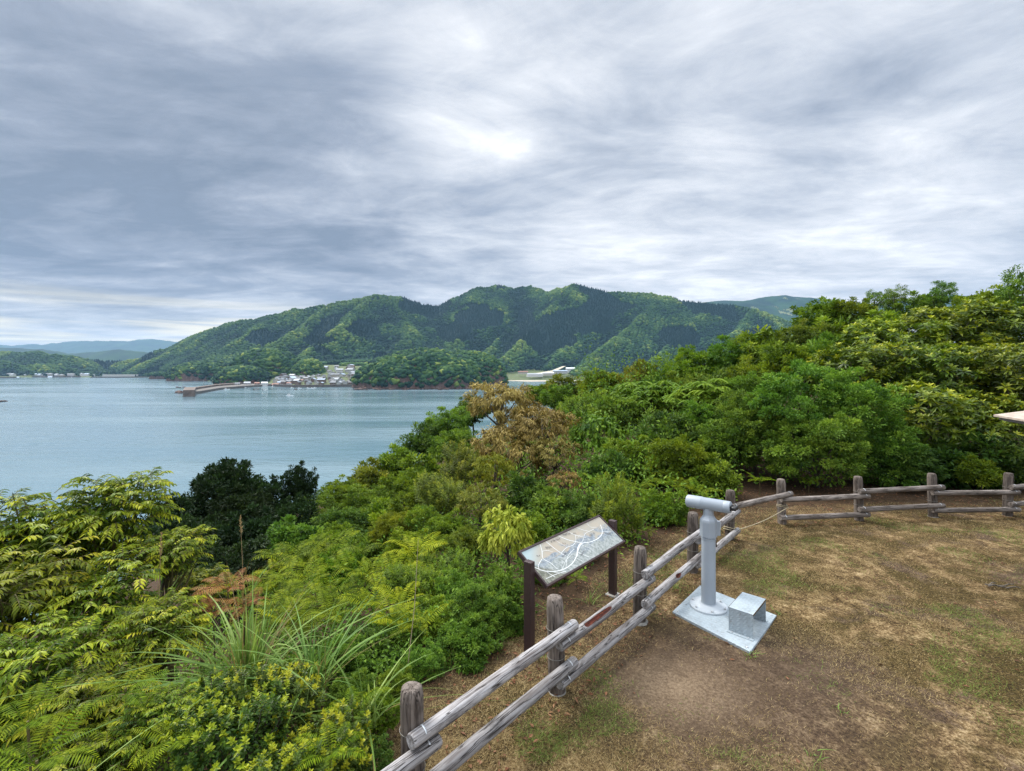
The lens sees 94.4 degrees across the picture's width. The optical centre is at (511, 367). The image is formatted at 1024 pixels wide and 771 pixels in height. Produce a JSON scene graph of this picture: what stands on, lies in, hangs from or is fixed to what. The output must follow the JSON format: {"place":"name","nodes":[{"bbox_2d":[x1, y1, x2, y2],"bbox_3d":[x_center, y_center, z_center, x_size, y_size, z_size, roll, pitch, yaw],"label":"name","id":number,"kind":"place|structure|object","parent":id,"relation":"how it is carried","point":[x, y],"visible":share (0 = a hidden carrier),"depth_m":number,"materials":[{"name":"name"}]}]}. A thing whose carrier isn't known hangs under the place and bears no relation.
{"place":"outdoors","nodes":[
{"label":"outdoors","id":0,"kind":"place"},
{"bbox_2d":[0,339,176,353],"bbox_3d":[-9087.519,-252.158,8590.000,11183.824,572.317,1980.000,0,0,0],"label":"mountain","id":1,"kind":"structure","parent":0,"point":[145,345],"depth_m":8608.65,"materials":[{"name":"blue"}]},
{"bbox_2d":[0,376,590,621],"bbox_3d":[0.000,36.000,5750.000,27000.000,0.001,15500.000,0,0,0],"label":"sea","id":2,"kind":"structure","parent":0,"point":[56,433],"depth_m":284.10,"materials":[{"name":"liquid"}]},
{"bbox_2d":[203,634,554,770],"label":"pampas grass","id":3,"kind":"object","parent":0,"point":[374,718],"depth_m":3.94,"materials":[{"name":"green plant"}]},
{"bbox_2d":[0,284,792,384],"bbox_3d":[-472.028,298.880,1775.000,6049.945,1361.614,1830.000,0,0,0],"label":"mountain","id":4,"kind":"structure","parent":0,"point":[514,375],"depth_m":1778.98,"materials":[{"name":"green plant"}]},
{"bbox_2d":[0,283,792,379],"bbox_3d":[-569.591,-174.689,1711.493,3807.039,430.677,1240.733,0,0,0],"label":"wood","id":5,"kind":"object","parent":4,"relation":"on","point":[166,359],"visible":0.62,"depth_m":1799.71,"materials":[{"name":"green plant"}]},
{"bbox_2d":[351,364,483,388],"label":"headland","id":6,"kind":"structure","parent":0,"point":[403,380],"depth_m":783.30,"materials":[{"name":"green plant"}]},
{"bbox_2d":[349,347,491,387],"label":"wood","id":7,"kind":"object","parent":6,"relation":"on","point":[446,364],"visible":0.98,"depth_m":799.10,"materials":[{"name":"green plant"}]},
{"bbox_2d":[0,395,1023,770],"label":"ground","id":8,"kind":"structure","parent":0,"point":[656,675],"depth_m":5.22,"materials":[{"name":"brown soil"}]},
{"bbox_2d":[0,655,70,770],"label":"arching shrub","id":9,"kind":"object","parent":8,"relation":"on","point":[3,747],"visible":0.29,"depth_m":3.68,"materials":[{"name":"green plant"}]},
{"bbox_2d":[0,669,78,770],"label":"fern","id":10,"kind":"object","parent":8,"relation":"on","point":[28,724],"visible":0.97,"depth_m":3.13,"materials":[{"name":"green plant"}]},
{"bbox_2d":[0,703,100,770],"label":"fern","id":11,"kind":"object","parent":8,"relation":"on","point":[37,764],"visible":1,"depth_m":2.89,"materials":[{"name":"green plant"}]},
{"bbox_2d":[0,536,104,770],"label":"arching shrub","id":12,"kind":"object","parent":8,"relation":"on","point":[19,599],"visible":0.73,"depth_m":4.68,"materials":[{"name":"green plant"}]},
{"bbox_2d":[0,609,135,770],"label":"arching shrub","id":13,"kind":"object","parent":8,"relation":"on","point":[37,653],"visible":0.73,"depth_m":4.03,"materials":[{"name":"green plant"}]},
{"bbox_2d":[0,480,151,760],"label":"arching shrub","id":14,"kind":"object","parent":8,"relation":"on","point":[28,513],"visible":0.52,"depth_m":5.45,"materials":[{"name":"green plant"}]},
{"bbox_2d":[1,657,175,766],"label":"arching shrub","id":15,"kind":"object","parent":8,"relation":"on","point":[95,717],"visible":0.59,"depth_m":3.71,"materials":[{"name":"green plant"}]},
{"bbox_2d":[9,542,177,716],"bbox_3d":[-4.254,3.172,4.876,1.282,2.384,1.466,0,0,-30],"label":"arching shrub","id":16,"kind":"object","parent":8,"relation":"on","point":[98,595],"visible":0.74,"depth_m":4.86,"materials":[{"name":"green plant"}]},
{"bbox_2d":[25,706,173,770],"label":"arching shrub","id":17,"kind":"object","parent":8,"relation":"on","point":[94,743],"visible":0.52,"depth_m":3.35,"materials":[{"name":"green plant"}]},
{"bbox_2d":[30,466,184,712],"bbox_3d":[-5.000,3.157,5.965,1.458,3.685,1.530,0,0,0],"label":"arching shrub","id":18,"kind":"object","parent":8,"relation":"on","point":[115,497],"visible":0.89,"depth_m":5.77,"materials":[{"name":"green plant"}]},
{"bbox_2d":[79,664,169,722],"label":"fern","id":19,"kind":"object","parent":8,"relation":"on","point":[126,691],"visible":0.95,"depth_m":3.57,"materials":[{"name":"green plant"}]},
{"bbox_2d":[94,678,201,770],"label":"arching shrub","id":20,"kind":"object","parent":8,"relation":"on","point":[157,707],"visible":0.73,"depth_m":3.43,"materials":[{"name":"green plant"}]},
{"bbox_2d":[94,586,213,761],"bbox_3d":[-3.425,3.094,4.594,1.033,1.649,1.018,0,0,0],"label":"arching shrub","id":21,"kind":"object","parent":8,"relation":"on","point":[158,641],"visible":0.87,"depth_m":4.54,"materials":[{"name":"green plant"}]},
{"bbox_2d":[122,524,220,694],"bbox_3d":[-4.094,3.285,5.725,0.907,2.648,0.959,0,0,0],"label":"arching shrub","id":22,"kind":"object","parent":8,"relation":"on","point":[177,551],"visible":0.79,"depth_m":5.67,"materials":[{"name":"green plant"}]},
{"bbox_2d":[161,510,240,614],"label":"dark evergreen","id":23,"kind":"object","parent":8,"relation":"on","point":[189,520],"visible":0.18,"depth_m":15.30,"materials":[{"name":"green plant"}]},
{"bbox_2d":[164,562,239,690],"bbox_3d":[-4.030,3.672,6.161,0.866,2.170,0.908,0,0,0],"label":"arching shrub","id":24,"kind":"object","parent":8,"relation":"on","point":[197,577],"visible":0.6,"depth_m":6.11,"materials":[{"name":"green plant"}]},
{"bbox_2d":[172,666,251,744],"bbox_3d":[-2.266,2.836,3.608,0.528,0.940,0.560,0,0,-28],"label":"yellow tipped bush","id":25,"kind":"object","parent":8,"relation":"on","point":[219,696],"visible":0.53,"depth_m":3.56,"materials":[{"name":"green plant"}]},
{"bbox_2d":[0,570,427,770],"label":"pampas grass","id":26,"kind":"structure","parent":8,"relation":"on","point":[243,658],"depth_m":4.28,"materials":[{"name":"green plant"}]},
{"bbox_2d":[184,457,260,515],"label":"dark evergreen","id":27,"kind":"object","parent":8,"relation":"on","point":[213,480],"visible":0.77,"depth_m":17.96,"materials":[{"name":"green plant"}]},
{"bbox_2d":[161,678,295,770],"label":"yellow tipped bush","id":28,"kind":"object","parent":8,"relation":"on","point":[223,738],"visible":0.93,"depth_m":3.24,"materials":[{"name":"green plant"}]},
{"bbox_2d":[185,534,277,623],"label":"dark evergreen","id":29,"kind":"object","parent":8,"relation":"on","point":[232,557],"visible":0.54,"depth_m":13.24,"materials":[{"name":"green plant"}]},
{"bbox_2d":[203,482,277,530],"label":"dark evergreen","id":30,"kind":"object","parent":8,"relation":"on","point":[229,503],"visible":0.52,"depth_m":16.80,"materials":[{"name":"green plant"}]},
{"bbox_2d":[222,471,295,514],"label":"dark evergreen","id":31,"kind":"object","parent":8,"relation":"on","point":[281,494],"visible":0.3,"depth_m":18.77,"materials":[{"name":"green plant"}]},
{"bbox_2d":[215,501,307,593],"bbox_3d":[-8.320,6.173,15.946,3.265,3.128,3.295,0,0,0],"label":"dark evergreen","id":32,"kind":"object","parent":8,"relation":"on","point":[254,528],"visible":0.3,"depth_m":15.23,"materials":[{"name":"green plant"}]},
{"bbox_2d":[223,657,324,751],"bbox_3d":[-1.823,2.784,3.775,0.761,1.026,0.768,0,0,0],"label":"yellow tipped bush","id":33,"kind":"object","parent":8,"relation":"on","point":[284,675],"visible":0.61,"depth_m":3.67,"materials":[{"name":"green plant"}]},
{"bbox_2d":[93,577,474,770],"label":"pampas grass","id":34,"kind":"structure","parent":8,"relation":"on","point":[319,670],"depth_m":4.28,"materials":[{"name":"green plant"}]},
{"bbox_2d":[244,738,333,770],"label":"yellow tipped bush","id":35,"kind":"object","parent":8,"relation":"on","point":[287,758],"visible":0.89,"depth_m":3.04,"materials":[{"name":"green plant"}]},
{"bbox_2d":[263,513,323,572],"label":"broadleaf tree","id":36,"kind":"object","parent":8,"relation":"on","point":[289,531],"visible":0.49,"depth_m":14.35,"materials":[{"name":"green plant"}]},
{"bbox_2d":[283,460,318,499],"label":"dark evergreen","id":37,"kind":"object","parent":8,"relation":"on","point":[296,483],"visible":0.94,"depth_m":19.31,"materials":[{"name":"green plant"}]},
{"bbox_2d":[272,694,373,770],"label":"yellow tipped bush","id":38,"kind":"object","parent":8,"relation":"on","point":[338,720],"visible":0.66,"depth_m":3.36,"materials":[{"name":"green plant"}]},
{"bbox_2d":[309,544,368,633],"bbox_3d":[-3.439,4.563,9.640,1.156,1.815,1.245,0,0,0],"label":"shrub","id":39,"kind":"object","parent":8,"relation":"on","point":[354,564],"visible":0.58,"depth_m":9.45,"materials":[{"name":"green plant"}]},
{"bbox_2d":[309,506,371,545],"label":"shrub","id":40,"kind":"object","parent":8,"relation":"on","point":[347,514],"visible":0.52,"depth_m":16.22,"materials":[{"name":"green plant"}]},
{"bbox_2d":[310,632,381,693],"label":"shrub","id":41,"kind":"object","parent":8,"relation":"on","point":[363,656],"visible":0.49,"depth_m":4.76,"materials":[{"name":"green plant"}]},
{"bbox_2d":[240,528,454,638],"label":"ferns","id":42,"kind":"object","parent":8,"relation":"on","point":[296,588],"visible":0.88,"depth_m":6.43,"materials":[{"name":"green plant"}]},
{"bbox_2d":[322,666,383,722],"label":"shrub","id":43,"kind":"object","parent":8,"relation":"on","point":[339,689],"visible":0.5,"depth_m":4.24,"materials":[{"name":"green plant"}]},
{"bbox_2d":[355,687,399,744],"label":"shrub","id":44,"kind":"object","parent":8,"relation":"on","point":[391,718],"visible":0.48,"depth_m":4.00,"materials":[{"name":"green plant"}]},
{"bbox_2d":[377,560,441,609],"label":"narrow leaved bush","id":45,"kind":"object","parent":8,"relation":"on","point":[397,571],"visible":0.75,"depth_m":6.53,"materials":[{"name":"green plant"}]},
{"bbox_2d":[398,637,445,682],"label":"shrub","id":46,"kind":"object","parent":8,"relation":"on","point":[432,663],"visible":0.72,"depth_m":4.81,"materials":[{"name":"green plant"}]},
{"bbox_2d":[402,594,462,646],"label":"shrub","id":47,"kind":"object","parent":8,"relation":"on","point":[437,600],"visible":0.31,"depth_m":5.85,"materials":[{"name":"green plant"}]},
{"bbox_2d":[413,469,468,515],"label":"shrub","id":48,"kind":"object","parent":8,"relation":"on","point":[431,494],"visible":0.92,"depth_m":12.71,"materials":[{"name":"green plant"}]},
{"bbox_2d":[438,439,484,514],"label":"broadleaf tree","id":49,"kind":"object","parent":8,"relation":"on","point":[464,463],"visible":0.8,"depth_m":14.54,"materials":[{"name":"green plant"}]},
{"bbox_2d":[434,612,503,674],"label":"shrub","id":50,"kind":"object","parent":8,"relation":"on","point":[467,639],"visible":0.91,"depth_m":5.15,"materials":[{"name":"green plant"}]},
{"bbox_2d":[453,481,507,529],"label":"shrub","id":51,"kind":"object","parent":8,"relation":"on","point":[468,498],"visible":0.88,"depth_m":10.73,"materials":[{"name":"green plant"}]},
{"bbox_2d":[449,582,518,641],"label":"shrub","id":52,"kind":"object","parent":8,"relation":"on","point":[484,609],"visible":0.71,"depth_m":5.70,"materials":[{"name":"green plant"}]},
{"bbox_2d":[467,452,516,508],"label":"broadleaf tree","id":53,"kind":"object","parent":8,"relation":"on","point":[483,463],"visible":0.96,"depth_m":13.29,"materials":[{"name":"green plant"}]},
{"bbox_2d":[470,561,523,608],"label":"shrub","id":54,"kind":"object","parent":8,"relation":"on","point":[500,577],"visible":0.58,"depth_m":6.34,"materials":[{"name":"green plant"}]},
{"bbox_2d":[461,379,535,490],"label":"withered tree","id":55,"kind":"object","parent":8,"relation":"on","point":[499,401],"visible":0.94,"depth_m":16.49,"materials":[{"name":"brown plant"}]},
{"bbox_2d":[477,504,537,570],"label":"drooping shrub","id":56,"kind":"object","parent":8,"relation":"on","point":[489,539],"visible":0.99,"depth_m":7.20,"materials":[{"name":"green plant"}]},
{"bbox_2d":[470,422,550,497],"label":"withered tree","id":57,"kind":"object","parent":8,"relation":"on","point":[513,452],"visible":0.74,"depth_m":14.86,"materials":[{"name":"brown plant"}]},
{"bbox_2d":[1,334,1023,770],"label":"undergrowth","id":58,"kind":"object","parent":8,"relation":"on","point":[479,570],"visible":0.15,"depth_m":9.94,"materials":[{"name":"green plant"}]},
{"bbox_2d":[502,468,565,513],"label":"broadleaf tree","id":59,"kind":"object","parent":8,"relation":"on","point":[531,485],"visible":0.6,"depth_m":11.30,"materials":[{"name":"green plant"}]},
{"bbox_2d":[512,403,583,483],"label":"withered tree","id":60,"kind":"object","parent":8,"relation":"on","point":[558,423],"visible":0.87,"depth_m":15.09,"materials":[{"name":"brown plant"}]},
{"bbox_2d":[526,485,578,535],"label":"shrub","id":61,"kind":"object","parent":8,"relation":"on","point":[548,501],"visible":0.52,"depth_m":9.90,"materials":[{"name":"green plant"}]},
{"bbox_2d":[527,435,587,478],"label":"withered tree","id":62,"kind":"object","parent":8,"relation":"on","point":[542,444],"visible":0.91,"depth_m":14.44,"materials":[{"name":"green plant"}]},
{"bbox_2d":[517,515,624,654],"bbox_3d":[0.805,2.685,5.965,0.440,1.170,2.027,0,0,41],"label":"information sign","id":63,"kind":"object","parent":8,"relation":"on","point":[553,560],"visible":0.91,"depth_m":5.76,"materials":[{"name":"brown paint"}]},
{"bbox_2d":[556,488,603,529],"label":"shrub","id":64,"kind":"object","parent":8,"relation":"on","point":[578,513],"visible":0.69,"depth_m":9.47,"materials":[{"name":"green plant"}]},
{"bbox_2d":[568,411,625,455],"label":"broadleaf tree","id":65,"kind":"object","parent":8,"relation":"on","point":[609,429],"visible":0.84,"depth_m":14.91,"materials":[{"name":"green plant"}]},
{"bbox_2d":[576,448,634,492],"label":"shrub","id":66,"kind":"object","parent":8,"relation":"on","point":[595,468],"visible":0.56,"depth_m":12.20,"materials":[{"name":"green plant"}]},
{"bbox_2d":[588,471,645,548],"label":"narrow leaved bush","id":67,"kind":"object","parent":8,"relation":"on","point":[620,501],"visible":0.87,"depth_m":8.73,"materials":[{"name":"green plant"}]},
{"bbox_2d":[587,389,647,435],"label":"broadleaf tree","id":68,"kind":"object","parent":8,"relation":"on","point":[626,412],"visible":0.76,"depth_m":18.45,"materials":[{"name":"green plant"}]},
{"bbox_2d":[601,434,669,486],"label":"shrub","id":69,"kind":"object","parent":8,"relation":"on","point":[637,449],"visible":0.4,"depth_m":12.92,"materials":[{"name":"green plant"}]},
{"bbox_2d":[608,381,681,424],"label":"feather leaved tree","id":70,"kind":"object","parent":8,"relation":"on","point":[663,386],"visible":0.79,"depth_m":19.37,"materials":[{"name":"green plant"}]},
{"bbox_2d":[621,407,704,454],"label":"broadleaf tree","id":71,"kind":"object","parent":8,"relation":"on","point":[672,418],"visible":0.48,"depth_m":14.86,"materials":[{"name":"green plant"}]},
{"bbox_2d":[636,488,689,527],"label":"shrub","id":72,"kind":"object","parent":8,"relation":"on","point":[681,511],"visible":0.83,"depth_m":9.56,"materials":[{"name":"green plant"}]},
{"bbox_2d":[644,433,722,487],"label":"shrub","id":73,"kind":"object","parent":8,"relation":"on","point":[681,448],"visible":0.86,"depth_m":12.05,"materials":[{"name":"green plant"}]},
{"bbox_2d":[381,472,1023,770],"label":"log fence","id":74,"kind":"object","parent":8,"relation":"on","point":[421,741],"visible":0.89,"depth_m":4.79,"materials":[{"name":"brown wood"}]},
{"bbox_2d":[661,378,744,417],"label":"feather leaved tree","id":75,"kind":"object","parent":8,"relation":"on","point":[712,391],"visible":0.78,"depth_m":16.42,"materials":[{"name":"green plant"}]},
{"bbox_2d":[671,344,736,382],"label":"broadleaf tree","id":76,"kind":"object","parent":8,"relation":"on","point":[691,360],"visible":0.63,"depth_m":24.64,"materials":[{"name":"green plant"}]},
{"bbox_2d":[389,480,1022,770],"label":"leaves","id":77,"kind":"object","parent":8,"relation":"on","point":[525,738],"visible":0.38,"depth_m":6.57,"materials":[{"name":"brown plant"}]},
{"bbox_2d":[685,451,743,498],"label":"shrub","id":78,"kind":"object","parent":8,"relation":"on","point":[714,474],"visible":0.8,"depth_m":11.52,"materials":[{"name":"green plant"}]},
{"bbox_2d":[672,586,776,653],"bbox_3d":[2.712,3.208,6.126,1.049,0.065,1.241,0,0,43],"label":"metal plate","id":79,"kind":"object","parent":8,"relation":"on","point":[717,626],"visible":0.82,"depth_m":5.92,"materials":[{"name":"metal"}]},
{"bbox_2d":[685,495,737,615],"bbox_3d":[2.657,2.463,6.304,0.596,1.452,0.520,0,0,0],"label":"coin telescope","id":80,"kind":"object","parent":79,"relation":"on","point":[706,602],"visible":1,"depth_m":6.25,"materials":[{"name":"grey paint"}]},
{"bbox_2d":[727,592,767,640],"bbox_3d":[2.900,3.041,5.835,0.295,0.290,0.609,0,0,43],"label":"step stool","id":81,"kind":"object","parent":79,"relation":"on","point":[745,609],"visible":1,"depth_m":5.71,"materials":[{"name":"metal"}]},
{"bbox_2d":[697,418,767,468],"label":"shrub","id":82,"kind":"object","parent":8,"relation":"on","point":[713,441],"visible":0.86,"depth_m":13.03,"materials":[{"name":"green plant"}]},
{"bbox_2d":[710,388,791,479],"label":"fine leaved tree","id":83,"kind":"object","parent":8,"relation":"on","point":[744,412],"visible":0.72,"depth_m":13.29,"materials":[{"name":"green plant"}]},
{"bbox_2d":[730,324,801,365],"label":"broadleaf tree","id":84,"kind":"object","parent":8,"relation":"on","point":[767,336],"visible":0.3,"depth_m":22.05,"materials":[{"name":"green plant"}]},
{"bbox_2d":[729,358,848,478],"bbox_3d":[7.936,1.510,13.537,2.894,3.602,3.125,0,0,0],"label":"fine leaved tree","id":85,"kind":"object","parent":8,"relation":"on","point":[778,389],"visible":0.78,"depth_m":12.89,"materials":[{"name":"green plant"}]},
{"bbox_2d":[756,339,826,409],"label":"broadleaf tree","id":86,"kind":"object","parent":8,"relation":"on","point":[784,355],"visible":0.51,"depth_m":18.00,"materials":[{"name":"green plant"}]},
{"bbox_2d":[761,407,871,487],"bbox_3d":[8.015,2.175,12.538,2.460,2.293,2.783,0,0,36],"label":"fine leaved tree","id":87,"kind":"object","parent":8,"relation":"on","point":[779,447],"visible":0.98,"depth_m":11.94,"materials":[{"name":"green plant"}]},
{"bbox_2d":[789,295,853,330],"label":"broadleaf tree","id":88,"kind":"object","parent":8,"relation":"on","point":[815,311],"visible":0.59,"depth_m":24.49,"materials":[{"name":"green plant"}]},
{"bbox_2d":[800,366,923,460],"bbox_3d":[9.540,1.642,13.534,3.013,3.395,3.011,0,0,0],"label":"fine leaved tree","id":89,"kind":"object","parent":8,"relation":"on","point":[867,395],"visible":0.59,"depth_m":12.57,"materials":[{"name":"green plant"}]},
{"bbox_2d":[806,339,932,407],"bbox_3d":[11.680,1.176,15.913,3.282,4.215,3.247,0,0,0],"label":"whorled tree","id":90,"kind":"object","parent":8,"relation":"on","point":[858,358],"visible":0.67,"depth_m":15.28,"materials":[{"name":"green plant"}]},
{"bbox_2d":[831,421,928,486],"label":"fine leaved tree","id":91,"kind":"object","parent":8,"relation":"on","point":[869,475],"visible":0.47,"depth_m":12.40,"materials":[{"name":"green plant"}]},
{"bbox_2d":[833,315,954,371],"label":"whorled tree","id":92,"kind":"object","parent":8,"relation":"on","point":[891,333],"visible":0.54,"depth_m":17.30,"materials":[{"name":"green plant"}]},
{"bbox_2d":[869,441,950,485],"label":"shade shrub","id":93,"kind":"object","parent":8,"relation":"on","point":[926,465],"visible":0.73,"depth_m":12.11,"materials":[{"name":"green plant"}]},
{"bbox_2d":[857,341,1005,423],"bbox_3d":[13.307,1.109,15.441,3.433,4.038,3.883,0,0,-27],"label":"whorled tree","id":94,"kind":"object","parent":8,"relation":"on","point":[934,357],"visible":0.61,"depth_m":14.54,"materials":[{"name":"green plant"}]},
{"bbox_2d":[859,379,1012,452],"bbox_3d":[12.061,1.791,13.660,3.241,2.914,3.231,0,0,-30],"label":"whorled tree","id":95,"kind":"object","parent":8,"relation":"on","point":[935,426],"visible":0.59,"depth_m":12.86,"materials":[{"name":"green plant"}]},
{"bbox_2d":[891,300,1018,433],"bbox_3d":[16.793,0.152,18.559,4.433,5.332,3.920,0,0,43],"label":"whorled tree","id":96,"kind":"object","parent":8,"relation":"on","point":[917,314],"visible":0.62,"depth_m":17.46,"materials":[{"name":"green plant"}]},
{"bbox_2d":[916,429,1023,489],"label":"shade shrub","id":97,"kind":"object","parent":8,"relation":"on","point":[945,455],"visible":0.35,"depth_m":12.34,"materials":[{"name":"green plant"}]},
{"bbox_2d":[921,337,1023,400],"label":"whorled tree","id":98,"kind":"object","parent":8,"relation":"on","point":[987,360],"visible":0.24,"depth_m":14.55,"materials":[{"name":"green plant"}]},
{"bbox_2d":[952,454,1003,489],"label":"shade shrub","id":99,"kind":"object","parent":8,"relation":"on","point":[985,477],"visible":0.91,"depth_m":11.83,"materials":[{"name":"green plant"}]},
{"bbox_2d":[942,295,1023,395],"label":"whorled tree","id":100,"kind":"object","parent":8,"relation":"on","point":[1014,327],"visible":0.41,"depth_m":17.45,"materials":[{"name":"green plant"}]},
{"bbox_2d":[948,389,1023,442],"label":"whorled tree","id":101,"kind":"object","parent":8,"relation":"on","point":[1004,399],"visible":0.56,"depth_m":12.81,"materials":[{"name":"green plant"}]},
{"bbox_2d":[955,341,1023,402],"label":"whorled tree","id":102,"kind":"object","parent":8,"relation":"on","point":[1001,351],"visible":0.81,"depth_m":13.54,"materials":[{"name":"green plant"}]},
{"bbox_2d":[0,0,1023,345],"label":"sky","id":103,"kind":"structure","parent":0,"point":[171,170],"materials":[{"name":"grey"}]},
{"bbox_2d":[703,295,1021,336],"bbox_3d":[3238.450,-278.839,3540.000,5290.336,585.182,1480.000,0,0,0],"label":"mountain","id":104,"kind":"structure","parent":0,"point":[780,305],"depth_m":3536.28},
{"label":"headland","id":105,"kind":"structure","parent":0,"visible":0},
{"bbox_2d":[224,346,300,377],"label":"wood","id":106,"kind":"object","parent":105,"relation":"on","point":[262,357],"visible":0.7,"depth_m":1031.40,"materials":[{"name":"green plant"}]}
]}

